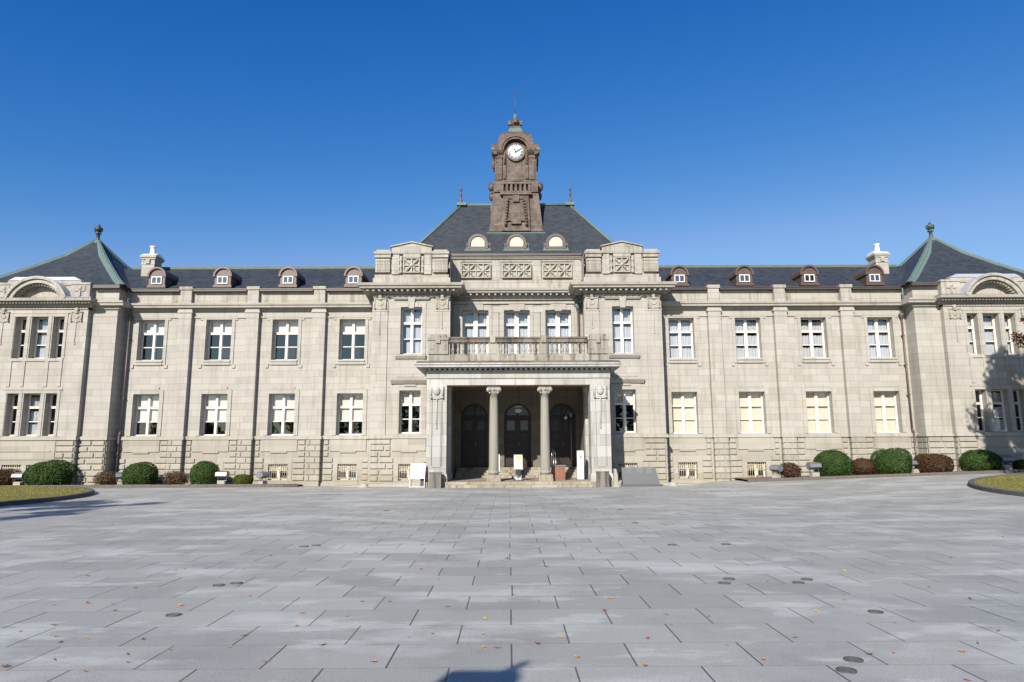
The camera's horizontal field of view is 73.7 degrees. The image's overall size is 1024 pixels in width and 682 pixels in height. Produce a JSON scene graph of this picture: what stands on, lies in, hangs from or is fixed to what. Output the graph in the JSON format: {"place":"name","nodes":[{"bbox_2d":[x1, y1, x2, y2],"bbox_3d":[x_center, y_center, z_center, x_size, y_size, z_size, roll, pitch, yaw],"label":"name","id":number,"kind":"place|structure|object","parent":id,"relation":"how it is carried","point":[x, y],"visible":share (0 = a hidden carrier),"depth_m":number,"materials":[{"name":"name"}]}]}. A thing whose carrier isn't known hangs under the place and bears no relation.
{"place":"outdoors","nodes":[
{"label":"outdoors","id":0,"kind":"place"},
{"bbox_2d":[0,486,88,500],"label":"lawn","id":1,"kind":"structure","parent":0,"point":[41,495],"depth_m":26.27,"materials":[{"name":"green plant"}]},
{"bbox_2d":[0,473,1023,681],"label":"plaza paving","id":2,"kind":"structure","parent":0,"point":[164,552],"depth_m":8.73,"materials":[{"name":"stone"}]},
{"bbox_2d":[0,485,94,506],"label":"lawn kerb","id":3,"kind":"structure","parent":2,"relation":"on","point":[91,491],"depth_m":23.58,"materials":[{"name":"stone"}]},
{"bbox_2d":[0,484,282,487],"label":"kerb","id":4,"kind":"structure","parent":2,"relation":"on","point":[183,485],"depth_m":32.94,"materials":[{"name":"stone"}]},
{"bbox_2d":[165,613,180,616],"bbox_3d":[-3.549,2.874,7.154,0.153,0.019,0.153,0,-9,0],"label":"drain cover","id":5,"kind":"object","parent":2,"relation":"on","point":[172,614],"visible":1,"depth_m":7.14,"materials":[{"name":"metal"}]},
{"bbox_2d":[212,584,224,586],"bbox_3d":[-3.751,3.125,8.730,0.153,0.019,0.153,0,-9,0],"label":"drain cover","id":6,"kind":"object","parent":2,"relation":"on","point":[216,585],"visible":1,"depth_m":8.69,"materials":[{"name":"metal"}]},
{"bbox_2d":[230,581,242,584],"bbox_3d":[-3.580,3.146,8.865,0.153,0.019,0.153,0,-9,0],"label":"drain cover","id":7,"kind":"object","parent":2,"relation":"on","point":[235,583],"visible":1,"depth_m":8.84,"materials":[{"name":"metal"}]},
{"bbox_2d":[283,484,297,486],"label":"kerb","id":8,"kind":"structure","parent":2,"relation":"on","point":[290,485],"depth_m":33.13,"materials":[{"name":"stone"}]},
{"bbox_2d":[358,483,368,487],"bbox_3d":[-6.878,6.738,31.755,0.600,0.250,0.600,0,-9,0],"label":"boundary stone","id":9,"kind":"object","parent":2,"relation":"on","point":[363,485],"visible":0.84,"depth_m":31.59,"materials":[{"name":"stone"}]},
{"bbox_2d":[409,464,425,487],"bbox_3d":[-4.297,6.144,31.132,0.691,1.091,0.573,0,-9,0],"label":"notice board","id":10,"kind":"object","parent":2,"relation":"on","point":[417,471],"visible":0.98,"depth_m":31.11,"materials":[{"name":"white"}]},
{"bbox_2d":[419,479,423,487],"bbox_3d":[-4.093,6.385,31.571,0.270,0.860,1.000,0,-9,0],"label":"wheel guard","id":11,"kind":"object","parent":2,"relation":"on","point":[421,483],"visible":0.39,"depth_m":31.10,"materials":[{"name":"stone"}]},
{"bbox_2d":[429,472,441,487],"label":"stone block","id":12,"kind":"structure","parent":2,"relation":"on","point":[435,479],"depth_m":30.82,"materials":[{"name":"beige stone"}]},
{"bbox_2d":[596,471,608,486],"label":"stone block","id":13,"kind":"structure","parent":2,"relation":"on","point":[602,478],"depth_m":30.86,"materials":[{"name":"beige stone"}]},
{"bbox_2d":[612,468,618,486],"bbox_3d":[4.746,6.351,31.617,0.270,0.860,1.000,0,-9,0],"label":"wheel guard","id":14,"kind":"object","parent":2,"relation":"on","point":[615,475],"visible":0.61,"depth_m":31.18,"materials":[{"name":"stone"}]},
{"bbox_2d":[621,467,662,486],"bbox_3d":[5.932,6.292,31.469,1.940,0.920,0.540,0,-9,0],"label":"name stone","id":15,"kind":"object","parent":2,"relation":"on","point":[639,476],"visible":1,"depth_m":31.37,"materials":[{"name":"stone"}]},
{"bbox_2d":[668,482,678,485],"bbox_3d":[7.522,6.682,31.830,0.600,0.250,0.600,0,-9,0],"label":"boundary stone","id":16,"kind":"object","parent":2,"relation":"on","point":[673,484],"visible":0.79,"depth_m":31.69,"materials":[{"name":"stone"}]},
{"bbox_2d":[718,581,730,584],"bbox_3d":[2.709,3.092,8.713,0.153,0.019,0.153,0,-9,0],"label":"drain cover","id":17,"kind":"object","parent":2,"relation":"on","point":[724,583],"visible":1,"depth_m":8.70,"materials":[{"name":"metal"}]},
{"bbox_2d":[723,577,734,579],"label":"drain cover","id":18,"kind":"object","parent":2,"relation":"on","point":[727,578],"visible":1,"depth_m":8.98,"materials":[{"name":"metal"}]},
{"bbox_2d":[792,581,804,583],"bbox_3d":[3.660,3.090,8.725,0.153,0.019,0.153,0,-9,0],"label":"drain cover","id":19,"kind":"object","parent":2,"relation":"on","point":[798,582],"visible":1,"depth_m":8.70,"materials":[{"name":"metal"}]},
{"bbox_2d":[801,578,812,580],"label":"drain cover","id":20,"kind":"object","parent":2,"relation":"on","point":[808,579],"visible":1,"depth_m":8.89,"materials":[{"name":"metal"}]},
{"bbox_2d":[835,666,856,673],"bbox_3d":[2.582,2.546,5.272,0.153,0.019,0.153,0,-9,0],"label":"drain cover","id":21,"kind":"object","parent":2,"relation":"on","point":[845,670],"visible":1,"depth_m":5.26,"materials":[{"name":"metal"}]},
{"bbox_2d":[843,656,863,662],"bbox_3d":[2.768,2.587,5.536,0.153,0.019,0.153,0,-9,0],"label":"drain cover","id":22,"kind":"object","parent":2,"relation":"on","point":[852,659],"visible":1,"depth_m":5.52,"materials":[{"name":"metal"}]},
{"bbox_2d":[867,610,883,613],"bbox_3d":[3.809,2.838,7.149,0.153,0.019,0.153,0,-9,0],"label":"drain cover","id":23,"kind":"object","parent":2,"relation":"on","point":[876,611],"visible":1,"depth_m":7.13,"materials":[{"name":"metal"}]},
{"bbox_2d":[747,469,1023,481],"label":"kerb","id":24,"kind":"structure","parent":2,"relation":"on","point":[887,475],"depth_m":33.17,"materials":[{"name":"stone"}]},
{"bbox_2d":[968,473,1023,496],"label":"lawn kerb","id":25,"kind":"structure","parent":2,"relation":"on","point":[972,484],"depth_m":23.96,"materials":[{"name":"stone"}]},
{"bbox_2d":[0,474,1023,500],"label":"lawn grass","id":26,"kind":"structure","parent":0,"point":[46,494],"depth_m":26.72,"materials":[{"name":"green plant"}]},
{"bbox_2d":[0,0,1023,274],"label":"sky","id":27,"kind":"structure","parent":0,"point":[204,133],"materials":[{"name":"blue"}]},
{"bbox_2d":[550,465,565,479],"bbox_3d":[2.224,6.351,33.008,0.700,0.700,1.030,0,-9,0],"label":"reception box","id":28,"kind":"object","parent":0,"point":[558,472],"visible":0.84,"depth_m":32.53,"materials":[{"name":"orange brick"}]},
{"bbox_2d":[564,411,571,469],"bbox_3d":[3.023,5.331,36.328,0.460,3.250,0.190,0,-9,0],"label":"camera pole","id":29,"kind":"object","parent":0,"point":[570,414],"visible":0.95,"depth_m":36.41,"materials":[{"name":"black metal"}]},
{"bbox_2d":[737,468,1015,479],"bbox_3d":[21.198,6.716,34.545,19.300,0.438,2.450,0,-9,0],"label":"planting bed","id":30,"kind":"object","parent":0,"point":[822,475],"visible":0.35,"depth_m":34.58,"materials":[{"name":"soil"}]},
{"bbox_2d":[769,465,782,477],"bbox_3d":[13.109,6.507,33.863,0.420,0.725,0.520,6,-11,-33],"label":"floodlight","id":31,"kind":"object","parent":30,"relation":"on","point":[776,468],"visible":0.95,"depth_m":33.74,"materials":[{"name":"metal"}]},
{"bbox_2d":[776,462,801,476],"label":"shrub","id":32,"kind":"object","parent":30,"relation":"on","point":[791,469],"visible":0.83,"depth_m":33.94,"materials":[{"name":"red plant"}]},
{"bbox_2d":[806,462,821,476],"bbox_3d":[14.999,6.412,33.892,0.572,0.798,0.462,1,-9,-6],"label":"floodlight","id":33,"kind":"object","parent":30,"relation":"on","point":[810,466],"visible":0.95,"depth_m":33.77,"materials":[{"name":"metal"}]},
{"bbox_2d":[813,449,853,475],"bbox_3d":[16.092,6.113,34.296,1.889,1.381,1.738,0,-9,0],"label":"shrub","id":34,"kind":"object","parent":30,"relation":"on","point":[835,462],"visible":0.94,"depth_m":33.73,"materials":[{"name":"green plant"}]},
{"bbox_2d":[850,458,877,474],"bbox_3d":[17.552,6.279,34.190,1.364,0.881,1.248,0,-9,0],"label":"shrub","id":35,"kind":"object","parent":30,"relation":"on","point":[864,466],"visible":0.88,"depth_m":33.79,"materials":[{"name":"red plant"}]},
{"bbox_2d":[869,447,913,473],"bbox_3d":[19.102,6.018,34.303,2.040,1.358,1.781,0,-9,0],"label":"shrub","id":36,"kind":"object","parent":30,"relation":"on","point":[892,461],"visible":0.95,"depth_m":33.81,"materials":[{"name":"green plant"}]},
{"bbox_2d":[911,460,919,472],"bbox_3d":[20.155,6.318,34.233,0.520,0.725,0.420,3,-9,-17],"label":"floodlight","id":37,"kind":"object","parent":30,"relation":"on","point":[915,464],"visible":0.63,"depth_m":34.09,"materials":[{"name":"metal"}]},
{"bbox_2d":[914,453,953,471],"bbox_3d":[21.097,6.113,34.226,1.816,0.978,1.664,0,-9,0],"label":"shrub","id":38,"kind":"object","parent":30,"relation":"on","point":[929,462],"visible":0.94,"depth_m":33.69,"materials":[{"name":"orange plant"}]},
{"bbox_2d":[958,448,1002,470],"bbox_3d":[23.522,5.984,34.394,1.972,1.133,1.845,0,-9,0],"label":"shrub","id":39,"kind":"object","parent":30,"relation":"on","point":[979,460],"visible":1,"depth_m":33.80,"materials":[{"name":"green plant"}]},
{"bbox_2d":[999,456,1014,469],"bbox_3d":[24.608,6.106,33.984,0.546,0.761,0.441,0,-9,0],"label":"floodlight","id":40,"kind":"object","parent":30,"relation":"on","point":[1008,459],"visible":0.89,"depth_m":33.85,"materials":[{"name":"metal"}]},
{"bbox_2d":[1013,459,1023,468],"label":"shrub","id":41,"kind":"object","parent":30,"relation":"on","point":[1018,464],"visible":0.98,"depth_m":34.19,"materials":[{"name":"green plant"}]},
{"bbox_2d":[974,475,1023,490],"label":"lawn","id":42,"kind":"structure","parent":0,"point":[1008,486],"depth_m":25.84,"materials":[{"name":"green plant"}]},
{"bbox_2d":[1010,316,1023,350],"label":"tree","id":43,"kind":"object","parent":42,"relation":"on","point":[1016,334],"visible":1,"depth_m":30.52,"materials":[{"name":"brown plant"}]},
{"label":"planting bed","id":44,"kind":"structure","parent":0,"visible":0},
{"bbox_2d":[0,469,20,484],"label":"shrub","id":45,"kind":"object","parent":44,"relation":"on","point":[5,477],"visible":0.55,"depth_m":33.61,"materials":[{"name":"orange plant"}]},
{"bbox_2d":[11,472,25,484],"bbox_3d":[-24.237,6.831,33.545,0.520,0.725,0.420,0,-9,0],"label":"floodlight","id":46,"kind":"object","parent":44,"relation":"on","point":[17,476],"visible":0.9,"depth_m":33.41,"materials":[{"name":"metal"}]},
{"bbox_2d":[22,459,77,484],"bbox_3d":[-22.988,6.557,34.044,2.418,1.398,2.034,0,-9,0],"label":"shrub","id":47,"kind":"object","parent":44,"relation":"on","point":[50,472],"visible":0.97,"depth_m":33.43,"materials":[{"name":"green plant"}]},
{"bbox_2d":[92,470,117,484],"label":"shrub","id":48,"kind":"object","parent":44,"relation":"on","point":[102,479],"visible":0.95,"depth_m":33.80,"materials":[{"name":"brown plant"}]},
{"bbox_2d":[115,472,124,484],"bbox_3d":[-19.434,6.893,33.961,0.520,0.725,0.420,5,-10,-29],"label":"floodlight","id":49,"kind":"object","parent":44,"relation":"on","point":[118,475],"visible":0.55,"depth_m":33.81,"materials":[{"name":"metal"}]},
{"bbox_2d":[120,461,158,484],"bbox_3d":[-18.527,6.622,34.062,1.814,1.224,1.680,0,-9,0],"label":"shrub","id":50,"kind":"object","parent":44,"relation":"on","point":[139,473],"visible":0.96,"depth_m":33.55,"materials":[{"name":"green plant"}]},
{"bbox_2d":[162,471,189,483],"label":"shrub","id":51,"kind":"object","parent":44,"relation":"on","point":[173,478],"visible":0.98,"depth_m":33.79,"materials":[{"name":"brown plant"}]},
{"bbox_2d":[189,460,219,483],"bbox_3d":[-15.330,6.587,34.048,1.490,1.265,1.447,0,-9,0],"label":"shrub","id":52,"kind":"object","parent":44,"relation":"on","point":[202,472],"visible":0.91,"depth_m":33.62,"materials":[{"name":"green plant"}]},
{"bbox_2d":[215,471,229,483],"bbox_3d":[-14.348,6.818,33.795,0.546,0.761,0.441,0,-9,0],"label":"floodlight","id":53,"kind":"object","parent":44,"relation":"on","point":[222,474],"visible":0.95,"depth_m":33.66,"materials":[{"name":"metal"}]},
{"bbox_2d":[232,474,253,483],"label":"shrub","id":54,"kind":"object","parent":44,"relation":"on","point":[243,479],"visible":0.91,"depth_m":33.74,"materials":[{"name":"green plant"}]},
{"bbox_2d":[256,471,269,483],"bbox_3d":[-12.297,6.804,33.698,0.420,0.725,0.520,-4,-10,21],"label":"floodlight","id":55,"kind":"object","parent":44,"relation":"on","point":[260,475],"visible":0.95,"depth_m":33.55,"materials":[{"name":"metal"}]},
{"label":"ground","id":56,"kind":"structure","parent":0,"visible":0},
{"bbox_2d":[0,92,1023,487],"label":"public hall","id":57,"kind":"structure","parent":56,"relation":"on","point":[446,338],"depth_m":36.16,"materials":[{"name":"stone"}]},
{"bbox_2d":[2,465,20,470],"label":"basement window","id":58,"kind":"structure","parent":57,"relation":"in","point":[6,466],"depth_m":34.38,"materials":[{"name":"beige paint"}]},
{"bbox_2d":[7,394,18,435],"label":"window","id":59,"kind":"structure","parent":57,"relation":"in","point":[13,407],"depth_m":35.20,"materials":[{"name":"beige paint"}]},
{"bbox_2d":[17,318,26,357],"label":"window","id":60,"kind":"structure","parent":57,"relation":"in","point":[21,331],"depth_m":35.85,"materials":[{"name":"beige paint"}]},
{"bbox_2d":[24,394,40,435],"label":"window","id":61,"kind":"structure","parent":57,"relation":"in","point":[34,403],"depth_m":35.30,"materials":[{"name":"beige paint"}]},
{"bbox_2d":[33,318,47,357],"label":"window","id":62,"kind":"structure","parent":57,"relation":"in","point":[42,328],"depth_m":35.94,"materials":[{"name":"beige paint"}]},
{"bbox_2d":[46,394,56,435],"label":"window","id":63,"kind":"structure","parent":57,"relation":"in","point":[51,407],"depth_m":35.21,"materials":[{"name":"beige paint"}]},
{"bbox_2d":[54,318,64,357],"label":"window","id":64,"kind":"structure","parent":57,"relation":"in","point":[59,331],"depth_m":35.86,"materials":[{"name":"beige paint"}]},
{"bbox_2d":[133,395,158,435],"bbox_3d":[-19.373,3.968,36.420,1.378,2.198,0.195,0,-9,0],"label":"window","id":65,"kind":"structure","parent":57,"relation":"in","point":[146,405],"depth_m":36.49,"materials":[{"name":"beige paint"}]},
{"bbox_2d":[140,321,164,359],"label":"window","id":66,"kind":"structure","parent":57,"relation":"in","point":[154,328],"depth_m":37.10,"materials":[{"name":"beige paint"}]},
{"bbox_2d":[202,394,227,435],"bbox_3d":[-15.763,3.954,36.438,1.378,2.198,0.195,0,-9,0],"label":"window","id":67,"kind":"structure","parent":57,"relation":"in","point":[215,405],"depth_m":36.51,"materials":[{"name":"beige paint"}]},
{"bbox_2d":[207,321,231,359],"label":"window","id":68,"kind":"structure","parent":57,"relation":"in","point":[221,328],"depth_m":37.12,"materials":[{"name":"beige paint"}]},
{"bbox_2d":[268,464,287,479],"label":"basement window","id":69,"kind":"structure","parent":57,"relation":"in","point":[279,469],"depth_m":35.57,"materials":[{"name":"beige paint"}]},
{"bbox_2d":[269,394,294,434],"bbox_3d":[-12.193,3.940,36.457,1.378,2.198,0.195,0,-9,0],"label":"window","id":70,"kind":"structure","parent":57,"relation":"in","point":[282,405],"depth_m":36.53,"materials":[{"name":"beige paint"}]},
{"bbox_2d":[273,321,297,359],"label":"window","id":71,"kind":"structure","parent":57,"relation":"in","point":[287,328],"depth_m":37.11,"materials":[{"name":"beige paint"}]},
{"bbox_2d":[338,464,356,479],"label":"basement window","id":72,"kind":"structure","parent":57,"relation":"in","point":[347,470],"depth_m":35.61,"materials":[{"name":"beige paint"}]},
{"bbox_2d":[337,394,362,434],"bbox_3d":[-8.594,3.926,36.475,1.378,2.198,0.195,0,-9,0],"label":"window","id":73,"kind":"structure","parent":57,"relation":"in","point":[350,406],"depth_m":36.56,"materials":[{"name":"beige paint"}]},
{"bbox_2d":[340,320,364,359],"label":"window","id":74,"kind":"structure","parent":57,"relation":"in","point":[348,327],"depth_m":37.19,"materials":[{"name":"beige paint"}]},
{"bbox_2d":[399,464,417,479],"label":"basement window","id":75,"kind":"structure","parent":57,"relation":"in","point":[400,469],"depth_m":34.46,"materials":[{"name":"beige paint"}]},
{"bbox_2d":[399,391,420,433],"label":"window","id":76,"kind":"structure","parent":57,"relation":"in","point":[407,398],"depth_m":35.35,"materials":[{"name":"beige paint"}]},
{"bbox_2d":[401,308,421,353],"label":"window","id":77,"kind":"structure","parent":57,"relation":"in","point":[412,318],"depth_m":36.02,"materials":[{"name":"beige paint"}]},
{"bbox_2d":[461,404,487,466],"bbox_3d":[-2.042,5.134,37.133,1.480,3.420,0.165,0,-9,0],"label":"door","id":78,"kind":"structure","parent":57,"relation":"in","point":[474,418],"depth_m":37.12,"materials":[{"name":"brown wood"}]},
{"bbox_2d":[463,312,487,353],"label":"window","id":79,"kind":"structure","parent":57,"relation":"in","point":[475,320],"depth_m":37.29,"materials":[{"name":"beige paint"}]},
{"bbox_2d":[504,311,529,353],"bbox_3d":[0.268,-0.042,37.191,1.398,3.158,0.283,0,-9,0],"label":"window","id":80,"kind":"structure","parent":57,"relation":"in","point":[516,320],"depth_m":37.32,"materials":[{"name":"beige paint"}]},
{"bbox_2d":[504,404,530,466],"bbox_3d":[0.308,5.130,37.177,1.480,3.420,0.100,0,-9,0],"label":"door","id":81,"kind":"structure","parent":57,"relation":"in","point":[517,426],"depth_m":37.14,"materials":[{"name":"brown wood"}]},
{"bbox_2d":[513,387,522,412],"bbox_3d":[0.322,2.994,34.763,0.500,1.360,0.500,0,-9,0],"label":"pendant lantern","id":82,"kind":"object","parent":57,"relation":"hanging from","point":[518,408],"visible":1,"depth_m":34.55,"materials":[{"name":"glass"}]},
{"bbox_2d":[514,455,522,480],"bbox_3d":[0.296,6.012,32.407,0.440,1.200,0.545,0,-9,0],"label":"sign stand","id":83,"kind":"object","parent":57,"relation":"on","point":[518,463],"visible":1,"depth_m":32.46,"materials":[{"name":"silver metal"}]},
{"bbox_2d":[551,447,555,464],"bbox_3d":[2.190,6.357,35.806,0.136,1.568,1.536,0,-9,0],"label":"handrail","id":84,"kind":"object","parent":57,"relation":"on","point":[553,449],"visible":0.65,"depth_m":35.14,"materials":[{"name":"metal"}]},
{"bbox_2d":[545,311,570,353],"bbox_3d":[2.507,-0.051,37.203,1.398,3.158,0.283,0,-9,0],"label":"window","id":85,"kind":"structure","parent":57,"relation":"in","point":[557,320],"depth_m":37.32,"materials":[{"name":"beige paint"}]},
{"bbox_2d":[549,404,575,466],"bbox_3d":[2.718,5.115,37.158,1.480,3.420,0.165,0,-9,0],"label":"door","id":86,"kind":"structure","parent":57,"relation":"in","point":[560,438],"depth_m":37.15,"materials":[{"name":"brown wood"}]},
{"bbox_2d":[577,451,583,479],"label":"sign pillar","id":87,"kind":"structure","parent":57,"relation":"on","point":[580,465],"depth_m":32.98,"materials":[{"name":"metal"}]},
{"bbox_2d":[612,308,632,352],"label":"window","id":88,"kind":"structure","parent":57,"relation":"in","point":[621,317],"depth_m":36.09,"materials":[{"name":"beige paint"}]},
{"bbox_2d":[614,390,635,432],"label":"window","id":89,"kind":"structure","parent":57,"relation":"in","point":[622,397],"depth_m":35.39,"materials":[{"name":"beige paint"}]},
{"bbox_2d":[618,463,635,478],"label":"basement window","id":90,"kind":"structure","parent":57,"relation":"in","point":[618,463],"depth_m":34.62,"materials":[{"name":"beige paint"}]},
{"bbox_2d":[668,319,693,357],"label":"window","id":91,"kind":"structure","parent":57,"relation":"in","point":[678,327],"depth_m":37.27,"materials":[{"name":"beige paint"}]},
{"bbox_2d":[671,392,696,433],"bbox_3d":[9.166,3.857,36.567,1.378,2.198,0.195,0,-9,0],"label":"window","id":92,"kind":"structure","parent":57,"relation":"in","point":[684,420],"depth_m":36.60,"materials":[{"name":"beige paint"}]},
{"bbox_2d":[678,462,696,477],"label":"basement window","id":93,"kind":"structure","parent":57,"relation":"in","point":[686,467],"depth_m":35.68,"materials":[{"name":"beige paint"}]},
{"bbox_2d":[735,319,759,357],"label":"window","id":94,"kind":"structure","parent":57,"relation":"in","point":[745,327],"depth_m":37.29,"materials":[{"name":"beige paint"}]},
{"bbox_2d":[739,392,764,432],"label":"window","id":95,"kind":"structure","parent":57,"relation":"in","point":[751,403],"depth_m":36.62,"materials":[{"name":"beige paint"}]},
{"bbox_2d":[747,462,765,476],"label":"basement window","id":96,"kind":"structure","parent":57,"relation":"in","point":[763,464],"depth_m":35.72,"materials":[{"name":"beige paint"}]},
{"bbox_2d":[801,319,825,357],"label":"window","id":97,"kind":"structure","parent":57,"relation":"in","point":[810,327],"depth_m":37.29,"materials":[{"name":"beige paint"}]},
{"bbox_2d":[806,392,831,432],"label":"window","id":98,"kind":"structure","parent":57,"relation":"in","point":[818,409],"depth_m":36.65,"materials":[{"name":"beige paint"}]},
{"bbox_2d":[867,318,891,356],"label":"window","id":99,"kind":"structure","parent":57,"relation":"in","point":[876,327],"depth_m":37.32,"materials":[{"name":"beige paint"}]},
{"bbox_2d":[873,392,899,432],"bbox_3d":[19.946,3.815,36.623,1.378,2.198,0.195,0,-9,0],"label":"window","id":100,"kind":"structure","parent":57,"relation":"in","point":[885,402],"depth_m":36.65,"materials":[{"name":"beige paint"}]},
{"bbox_2d":[967,315,976,353],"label":"window","id":101,"kind":"structure","parent":57,"relation":"in","point":[973,350],"depth_m":36.14,"materials":[{"name":"beige paint"}]},
{"bbox_2d":[975,390,985,431],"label":"window","id":102,"kind":"structure","parent":57,"relation":"in","point":[980,403],"depth_m":35.46,"materials":[{"name":"beige paint"}]},
{"bbox_2d":[983,315,997,353],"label":"window","id":103,"kind":"structure","parent":57,"relation":"in","point":[989,336],"depth_m":36.18,"materials":[{"name":"beige paint"}]},
{"bbox_2d":[991,390,1007,431],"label":"window","id":104,"kind":"structure","parent":57,"relation":"in","point":[999,412],"depth_m":35.56,"materials":[{"name":"beige paint"}]},
{"bbox_2d":[1004,314,1013,353],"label":"window","id":105,"kind":"structure","parent":57,"relation":"in","point":[1007,326],"depth_m":36.16,"materials":[{"name":"beige paint"}]},
{"bbox_2d":[1013,390,1023,431],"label":"window","id":106,"kind":"structure","parent":57,"relation":"in","point":[1017,391],"depth_m":35.47,"materials":[{"name":"beige paint"}]}
]}

